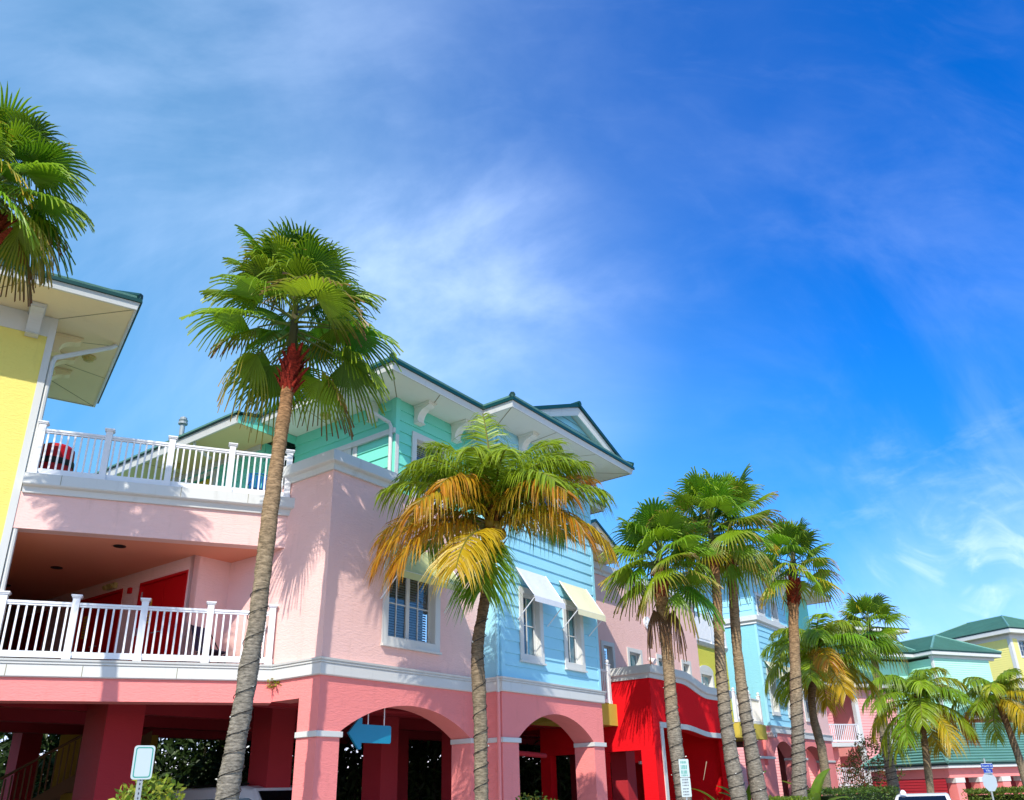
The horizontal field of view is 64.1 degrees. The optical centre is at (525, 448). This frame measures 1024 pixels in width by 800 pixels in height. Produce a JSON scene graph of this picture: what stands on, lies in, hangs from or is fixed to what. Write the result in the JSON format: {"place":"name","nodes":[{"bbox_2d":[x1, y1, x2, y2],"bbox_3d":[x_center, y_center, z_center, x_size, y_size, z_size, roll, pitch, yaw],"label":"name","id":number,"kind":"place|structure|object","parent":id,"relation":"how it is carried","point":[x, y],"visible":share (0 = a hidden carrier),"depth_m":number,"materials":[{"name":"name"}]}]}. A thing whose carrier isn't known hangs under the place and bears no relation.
{"place":"outdoors","nodes":[
{"label":"outdoors","id":0,"kind":"place"},
{"bbox_2d":[0,0,1023,767],"label":"sky","id":1,"kind":"structure","parent":0,"point":[784,239],"materials":[{"name":"blue"}]},
{"bbox_2d":[691,788,714,799],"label":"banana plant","id":2,"kind":"object","parent":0,"point":[711,797],"visible":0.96,"depth_m":24.83,"materials":[{"name":"green plant"}]},
{"bbox_2d":[811,625,909,641],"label":"red roofed house","id":3,"kind":"structure","parent":0,"point":[874,629],"depth_m":83.10,"materials":[{"name":"pink paint"}]},
{"bbox_2d":[935,615,1023,687],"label":"yellow clapboard house","id":4,"kind":"structure","parent":0,"point":[1004,634],"depth_m":94.89,"materials":[{"name":"paint"}]},
{"bbox_2d":[1017,639,1023,657],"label":"window","id":5,"kind":"structure","parent":4,"relation":"in","point":[1020,643],"depth_m":94.13,"materials":[{"name":"white paint"}]},
{"label":"ground","id":6,"kind":"structure","parent":0,"visible":0},
{"bbox_2d":[821,633,1001,710],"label":"aqua house","id":7,"kind":"structure","parent":6,"relation":"on","point":[960,660],"depth_m":76.40,"materials":[{"name":"paint"}]},
{"bbox_2d":[953,688,1023,722],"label":"wall","id":8,"kind":"structure","parent":6,"relation":"on","point":[961,712],"depth_m":69.56,"materials":[{"name":"paint"}]},
{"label":"pavement","id":9,"kind":"structure","parent":0,"visible":0},
{"bbox_2d":[130,745,154,799],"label":"sign","id":10,"kind":"object","parent":9,"relation":"on","point":[142,763],"visible":1,"depth_m":9.40,"materials":[{"name":"metal"}]},
{"bbox_2d":[108,771,185,799],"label":"shrub","id":11,"kind":"object","parent":9,"relation":"on","point":[154,783],"visible":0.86,"depth_m":10.29,"materials":[{"name":"green plant"}]},
{"bbox_2d":[179,216,403,799],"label":"fan palm","id":12,"kind":"object","parent":9,"relation":"on","point":[297,267],"visible":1,"depth_m":16.25,"materials":[{"name":"green plant"}]},
{"bbox_2d":[215,587,268,799],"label":"light string","id":13,"kind":"object","parent":12,"relation":"attached to","point":[239,692],"visible":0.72,"depth_m":13.53,"materials":[{"name":"black plastic"}]},
{"bbox_2d":[362,412,620,799],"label":"coconut palm","id":14,"kind":"object","parent":9,"relation":"on","point":[493,491],"visible":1,"depth_m":16.26,"materials":[{"name":"green plant"}]},
{"bbox_2d":[471,618,488,799],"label":"light string","id":15,"kind":"object","parent":14,"relation":"attached to","point":[481,710],"visible":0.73,"depth_m":15.43,"materials":[{"name":"black plastic"}]},
{"bbox_2d":[515,790,558,799],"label":"shrub","id":16,"kind":"object","parent":9,"relation":"on","point":[533,797],"visible":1,"depth_m":17.93,"materials":[{"name":"green plant"}]},
{"bbox_2d":[464,392,634,799],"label":"bay house","id":17,"kind":"structure","parent":9,"relation":"on","point":[542,659],"depth_m":22.61,"materials":[{"name":"blue paint"}]},
{"bbox_2d":[518,586,546,665],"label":"window","id":18,"kind":"structure","parent":17,"relation":"in","point":[529,653],"depth_m":21.95,"materials":[{"name":"white paint"}]},
{"bbox_2d":[536,498,564,541],"bbox_3d":[0.581,1.741,24.016,0.328,1.850,1.440,-17,-27,32],"label":"window","id":19,"kind":"structure","parent":17,"relation":"in","point":[542,498],"depth_m":23.83,"materials":[{"name":"white paint"}]},
{"bbox_2d":[562,599,587,672],"bbox_3d":[1.312,5.376,23.397,0.305,1.970,1.080,-17,-27,32],"label":"window","id":20,"kind":"structure","parent":17,"relation":"in","point":[578,646],"depth_m":23.51,"materials":[{"name":"white paint"}]},
{"bbox_2d":[597,497,725,799],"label":"fan palm","id":21,"kind":"object","parent":9,"relation":"on","point":[646,528],"visible":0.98,"depth_m":24.95,"materials":[{"name":"green plant"}]},
{"bbox_2d":[663,683,686,798],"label":"light string","id":22,"kind":"object","parent":21,"relation":"attached to","point":[677,744],"visible":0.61,"depth_m":23.45,"materials":[{"name":"black plastic"}]},
{"bbox_2d":[678,759,691,799],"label":"sign","id":23,"kind":"object","parent":9,"relation":"on","point":[684,781],"visible":1,"depth_m":19.61,"materials":[{"name":"white metal"}]},
{"bbox_2d":[662,466,774,799],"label":"fan palm","id":24,"kind":"object","parent":9,"relation":"on","point":[706,493],"visible":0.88,"depth_m":26.49,"materials":[{"name":"green plant"}]},
{"bbox_2d":[715,670,746,799],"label":"light string","id":25,"kind":"object","parent":24,"relation":"attached to","point":[731,741],"visible":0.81,"depth_m":24.62,"materials":[{"name":"black plastic"}]},
{"bbox_2d":[687,463,786,799],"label":"fan palm","id":26,"kind":"object","parent":9,"relation":"on","point":[755,768],"visible":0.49,"depth_m":27.35,"materials":[{"name":"green plant"}]},
{"bbox_2d":[735,686,768,799],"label":"light string","id":27,"kind":"object","parent":26,"relation":"attached to","point":[750,744],"visible":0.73,"depth_m":25.88,"materials":[{"name":"black plastic"}]},
{"bbox_2d":[718,771,765,799],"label":"banana plant","id":28,"kind":"object","parent":9,"relation":"on","point":[748,792],"visible":0.46,"depth_m":26.54,"materials":[{"name":"green plant"}]},
{"bbox_2d":[768,795,813,799],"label":"hedge","id":29,"kind":"object","parent":9,"relation":"on","point":[791,797],"visible":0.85,"depth_m":27.64,"materials":[{"name":"green plant"}]},
{"bbox_2d":[752,516,844,799],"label":"fan palm","id":30,"kind":"object","parent":9,"relation":"on","point":[790,538],"visible":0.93,"depth_m":31.74,"materials":[{"name":"green plant"}]},
{"bbox_2d":[789,675,807,793],"bbox_3d":[9.979,11.144,29.980,1.116,5.608,0.612,-10,-24,18],"label":"light string","id":31,"kind":"object","parent":30,"relation":"attached to","point":[796,735],"visible":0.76,"depth_m":30.00,"materials":[{"name":"black plastic"}]},
{"bbox_2d":[783,768,848,799],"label":"banana plant","id":32,"kind":"object","parent":9,"relation":"on","point":[816,787],"visible":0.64,"depth_m":30.46,"materials":[{"name":"green plant"}]},
{"bbox_2d":[759,613,886,795],"bbox_3d":[13.066,11.772,34.928,5.426,8.924,5.184,-2,-23,0],"label":"coconut palm","id":33,"kind":"object","parent":9,"relation":"on","point":[817,661],"visible":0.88,"depth_m":35.20,"materials":[{"name":"green plant"}]},
{"bbox_2d":[807,785,898,799],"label":"hedge","id":34,"kind":"object","parent":9,"relation":"on","point":[850,792],"visible":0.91,"depth_m":34.09,"materials":[{"name":"green plant"}]},
{"bbox_2d":[838,592,910,794],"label":"fan palm","id":35,"kind":"object","parent":9,"relation":"on","point":[886,645],"visible":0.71,"depth_m":45.15,"materials":[{"name":"green plant"}]},
{"bbox_2d":[880,736,899,788],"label":"light string","id":36,"kind":"object","parent":35,"relation":"attached to","point":[889,766],"visible":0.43,"depth_m":42.86,"materials":[{"name":"black plastic"}]},
{"bbox_2d":[861,667,983,792],"bbox_3d":[19.148,14.291,39.269,5.460,7.300,5.487,-2,-23,0],"label":"coconut palm","id":37,"kind":"object","parent":9,"relation":"on","point":[920,707],"visible":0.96,"depth_m":38.99,"materials":[{"name":"green plant"}]},
{"bbox_2d":[861,723,1023,799],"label":"pavilion","id":38,"kind":"structure","parent":9,"relation":"on","point":[954,776],"depth_m":50.34,"materials":[{"name":"pink paint"}]},
{"label":"road","id":39,"kind":"structure","parent":0,"visible":0},
{"bbox_2d":[895,790,951,799],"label":"parked car","id":40,"kind":"object","parent":39,"relation":"on","point":[902,795],"visible":1,"depth_m":26.52,"materials":[{"name":"white paint"}]},
{"bbox_2d":[951,668,1023,784],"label":"coconut palm","id":41,"kind":"object","parent":39,"relation":"on","point":[999,688],"visible":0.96,"depth_m":38.97,"materials":[{"name":"green plant"}]},
{"bbox_2d":[981,759,997,799],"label":"stop sign","id":42,"kind":"object","parent":39,"relation":"on","point":[989,780],"visible":1,"depth_m":32.02,"materials":[{"name":"metal"}]},
{"bbox_2d":[961,785,1023,799],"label":"hedge","id":43,"kind":"object","parent":39,"relation":"on","point":[999,792],"visible":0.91,"depth_m":34.62,"materials":[{"name":"green plant"}]},
{"label":"parking floor","id":44,"kind":"structure","parent":0,"visible":0},
{"bbox_2d":[0,732,60,798],"bbox_3d":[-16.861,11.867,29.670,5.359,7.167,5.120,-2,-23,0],"label":"tree","id":45,"kind":"object","parent":44,"relation":"on","point":[56,738],"visible":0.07,"depth_m":28.66,"materials":[{"name":"green plant"}]},
{"bbox_2d":[0,81,95,306],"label":"fan palm","id":46,"kind":"object","parent":44,"relation":"on","point":[43,164],"visible":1,"depth_m":14.63,"materials":[{"name":"green plant"}]},
{"bbox_2d":[0,260,142,590],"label":"yellow house","id":47,"kind":"structure","parent":44,"relation":"on","point":[63,338],"depth_m":17.87,"materials":[{"name":"paint"}]},
{"bbox_2d":[0,730,158,799],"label":"staircase","id":48,"kind":"structure","parent":44,"relation":"on","point":[65,768],"depth_m":21.49,"materials":[{"name":"brown paint"}]},
{"bbox_2d":[152,738,180,798],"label":"tree","id":49,"kind":"object","parent":44,"relation":"on","point":[159,745],"visible":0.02,"depth_m":32.20,"materials":[{"name":"green plant"}]},
{"bbox_2d":[153,738,217,799],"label":"tree","id":50,"kind":"object","parent":44,"relation":"on","point":[171,773],"visible":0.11,"depth_m":32.56,"materials":[{"name":"green plant"}]},
{"bbox_2d":[160,739,250,789],"bbox_3d":[-12.555,13.499,33.319,4.918,6.786,5.141,-2,-23,0],"label":"tree","id":51,"kind":"object","parent":44,"relation":"on","point":[198,773],"visible":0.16,"depth_m":32.42,"materials":[{"name":"green plant"}]},
{"bbox_2d":[162,782,292,799],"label":"van","id":52,"kind":"object","parent":44,"relation":"on","point":[254,793],"visible":0.42,"depth_m":20.56,"materials":[{"name":"white paint"}]},
{"bbox_2d":[196,740,295,787],"bbox_3d":[-10.787,13.515,32.799,4.753,6.420,4.599,-2,-23,0],"label":"tree","id":53,"kind":"object","parent":44,"relation":"on","point":[216,763],"visible":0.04,"depth_m":32.03,"materials":[{"name":"green plant"}]},
{"bbox_2d":[0,420,546,799],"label":"gallery building","id":54,"kind":"structure","parent":44,"relation":"on","point":[116,587],"depth_m":17.91,"materials":[{"name":"pink paint"}]},
{"bbox_2d":[4,610,47,658],"bbox_3d":[-13.662,5.709,22.252,2.000,2.310,0.140,-17,-27,32],"label":"door","id":55,"kind":"structure","parent":54,"relation":"in","point":[37,616],"depth_m":22.50,"materials":[{"name":"black paint"}]},
{"bbox_2d":[39,443,74,470],"bbox_3d":[-10.354,0.444,17.952,0.770,0.980,0.770,-2,-23,0],"label":"barrel","id":56,"kind":"object","parent":54,"relation":"on","point":[54,456],"visible":0.35,"depth_m":17.78,"materials":[{"name":"red plastic"}]},
{"bbox_2d":[71,588,122,659],"bbox_3d":[-10.662,4.784,20.294,2.000,2.310,0.147,-17,-27,32],"label":"door","id":57,"kind":"structure","parent":54,"relation":"in","point":[114,597],"depth_m":20.44,"materials":[{"name":"red paint"}]},
{"bbox_2d":[128,569,188,661],"bbox_3d":[-8.447,4.101,18.852,1.960,2.310,0.147,-17,-27,32],"label":"door","id":58,"kind":"structure","parent":54,"relation":"in","point":[169,590],"depth_m":18.91,"materials":[{"name":"red paint"}]},
{"bbox_2d":[191,624,225,662],"bbox_3d":[-6.940,4.395,17.978,0.760,1.017,0.568,-10,-24,18],"label":"folding chair","id":59,"kind":"object","parent":54,"relation":"on","point":[197,639],"visible":0.37,"depth_m":18.01,"materials":[{"name":"black fabric"}]},
{"bbox_2d":[247,473,266,489],"bbox_3d":[-6.343,1.000,19.678,0.633,1.058,0.606,11,-26,-27],"label":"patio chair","id":60,"kind":"object","parent":54,"relation":"on","point":[250,482],"visible":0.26,"depth_m":19.95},
{"bbox_2d":[0,765,562,799],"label":"hedge","id":61,"kind":"object","parent":44,"relation":"on","point":[343,787],"visible":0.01,"depth_m":41.22,"materials":[{"name":"green plant"}]},
{"bbox_2d":[291,745,362,799],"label":"tree","id":62,"kind":"object","parent":44,"relation":"on","point":[345,782],"visible":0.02,"depth_m":33.65,"materials":[{"name":"green plant"}]},
{"bbox_2d":[336,740,425,799],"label":"tree","id":63,"kind":"object","parent":44,"relation":"on","point":[353,774],"visible":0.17,"depth_m":32.65,"materials":[{"name":"green plant"}]},
{"bbox_2d":[357,740,441,799],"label":"tree","id":64,"kind":"object","parent":44,"relation":"on","point":[434,750],"visible":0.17,"depth_m":34.27,"materials":[{"name":"green plant"}]},
{"bbox_2d":[410,745,441,799],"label":"tree","id":65,"kind":"object","parent":44,"relation":"on","point":[430,761],"visible":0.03,"depth_m":35.68,"materials":[{"name":"green plant"}]},
{"bbox_2d":[220,449,637,799],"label":"corner house","id":66,"kind":"structure","parent":44,"relation":"on","point":[349,646],"depth_m":18.48,"materials":[{"name":"pink paint"}]},
{"bbox_2d":[265,678,280,691],"bbox_3d":[-5.260,4.959,17.184,0.437,0.346,0.350,-2,-23,0],"label":"weed","id":67,"kind":"object","parent":66,"relation":"attached to","point":[274,685],"visible":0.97,"depth_m":17.19,"materials":[{"name":"orange plant"}]},
{"bbox_2d":[94,353,549,595],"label":"teal house","id":68,"kind":"structure","parent":66,"relation":"on","point":[421,407],"depth_m":21.99,"materials":[{"name":"paint"}]},
{"bbox_2d":[199,477,212,484],"bbox_3d":[-9.743,2.180,24.035,1.640,2.480,0.060,-17,-27,32],"label":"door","id":69,"kind":"structure","parent":68,"relation":"in","point":[207,482],"depth_m":24.23,"materials":[{"name":"paint"}]},
{"bbox_2d":[342,448,351,454],"bbox_3d":[-4.869,0.818,21.565,0.940,1.470,0.290,-17,-27,32],"label":"window","id":70,"kind":"structure","parent":68,"relation":"in","point":[349,451],"depth_m":21.54,"materials":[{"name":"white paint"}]},
{"bbox_2d":[410,431,448,506],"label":"window","id":71,"kind":"structure","parent":68,"relation":"in","point":[418,439],"depth_m":21.48,"materials":[{"name":"white paint"}]},
{"bbox_2d":[347,708,390,749],"bbox_3d":[-3.359,5.861,17.675,0.050,1.234,1.253,-17,-27,32],"label":"arrow sign","id":72,"kind":"object","parent":66,"relation":"attached to","point":[358,732],"visible":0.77,"depth_m":17.51,"materials":[{"name":"blue plastic"}]},
{"bbox_2d":[380,557,441,654],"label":"window","id":73,"kind":"structure","parent":66,"relation":"in","point":[402,610],"depth_m":19.42,"materials":[{"name":"white paint"}]},
{"bbox_2d":[423,496,700,726],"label":"setback house","id":74,"kind":"structure","parent":66,"relation":"on","point":[623,641],"depth_m":31.55,"materials":[{"name":"pink paint"}]},
{"bbox_2d":[600,640,615,679],"bbox_3d":[3.006,8.303,30.068,0.328,2.330,1.000,-17,-27,32],"label":"window","id":75,"kind":"structure","parent":74,"relation":"in","point":[610,647],"depth_m":30.49,"materials":[{"name":"white paint"}]},
{"bbox_2d":[627,647,642,665],"bbox_3d":[4.224,8.979,31.607,0.315,2.410,1.230,-17,-27,32],"label":"window","id":76,"kind":"structure","parent":74,"relation":"in","point":[631,652],"depth_m":32.15,"materials":[{"name":"white paint"}]},
{"bbox_2d":[656,654,662,666],"bbox_3d":[5.565,9.165,33.577,0.315,1.320,1.040,-17,-27,32],"label":"window","id":77,"kind":"structure","parent":74,"relation":"in","point":[659,657],"depth_m":33.57,"materials":[{"name":"white paint"}]},
{"bbox_2d":[680,659,691,674],"bbox_3d":[6.889,9.585,35.407,0.310,0.770,0.980,-17,-27,32],"label":"window","id":78,"kind":"structure","parent":74,"relation":"in","point":[686,666],"depth_m":35.61,"materials":[{"name":"white paint"}]},
{"bbox_2d":[519,745,538,799],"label":"tree","id":79,"kind":"object","parent":44,"relation":"on","point":[526,776],"visible":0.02,"depth_m":38.28,"materials":[{"name":"green plant"}]},
{"bbox_2d":[519,740,571,799],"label":"tree","id":80,"kind":"object","parent":44,"relation":"on","point":[530,765],"visible":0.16,"depth_m":37.01,"materials":[{"name":"green plant"}]},
{"bbox_2d":[521,745,612,799],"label":"tree","id":81,"kind":"object","parent":44,"relation":"on","point":[562,790],"visible":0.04,"depth_m":38.98,"materials":[{"name":"green plant"}]},
{"bbox_2d":[519,664,731,799],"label":"red entrance","id":82,"kind":"object","parent":44,"relation":"on","point":[640,729],"visible":0.66,"depth_m":28.05,"materials":[{"name":"paint"}]},
{"bbox_2d":[519,556,831,799],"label":"blue tower","id":83,"kind":"structure","parent":44,"relation":"on","point":[759,627],"depth_m":41.24,"materials":[{"name":"paint"}]},
{"bbox_2d":[694,611,767,741],"bbox_3d":[9.050,10.396,37.708,2.160,5.755,3.620,-17,-27,32],"label":"yellow link","id":84,"kind":"object","parent":83,"relation":"attached to","point":[706,648],"visible":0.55,"depth_m":37.58,"materials":[{"name":"paint"}]},
{"bbox_2d":[700,665,714,687],"bbox_3d":[8.171,10.476,37.243,0.315,1.140,1.520,-17,-27,32],"label":"window","id":85,"kind":"structure","parent":84,"relation":"in","point":[705,671],"depth_m":37.51,"materials":[{"name":"white paint"}]},
{"bbox_2d":[754,592,766,617],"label":"window","id":86,"kind":"structure","parent":83,"relation":"in","point":[761,612],"depth_m":42.45,"materials":[{"name":"white paint"}]},
{"bbox_2d":[766,668,781,716],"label":"window","id":87,"kind":"structure","parent":83,"relation":"in","point":[775,711],"depth_m":40.81,"materials":[{"name":"white paint"}]},
{"bbox_2d":[769,600,778,622],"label":"window","id":88,"kind":"structure","parent":83,"relation":"in","point":[774,613],"depth_m":44.05,"materials":[{"name":"white paint"}]},
{"bbox_2d":[783,672,790,717],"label":"window","id":89,"kind":"structure","parent":83,"relation":"in","point":[788,706],"depth_m":41.90,"materials":[{"name":"white paint"}]},
{"bbox_2d":[777,646,838,796],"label":"end house","id":90,"kind":"structure","parent":44,"relation":"on","point":[810,744],"depth_m":47.68,"materials":[{"name":"pink paint"}]},
{"bbox_2d":[802,688,809,721],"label":"window","id":91,"kind":"structure","parent":90,"relation":"in","point":[806,711],"depth_m":47.32,"materials":[{"name":"white paint"}]},
{"bbox_2d":[737,668,927,796],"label":"clapboard house","id":92,"kind":"structure","parent":44,"relation":"on","point":[849,724],"depth_m":60.47,"materials":[{"name":"pink paint"}]},
{"bbox_2d":[835,763,871,794],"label":"shrub","id":93,"kind":"object","parent":44,"relation":"on","point":[840,770],"visible":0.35,"depth_m":49.45,"materials":[{"name":"white plant"}]},
{"bbox_2d":[844,733,906,792],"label":"shrub","id":94,"kind":"object","parent":44,"relation":"on","point":[852,761],"visible":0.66,"depth_m":48.56,"materials":[{"name":"green plant"}]}
]}

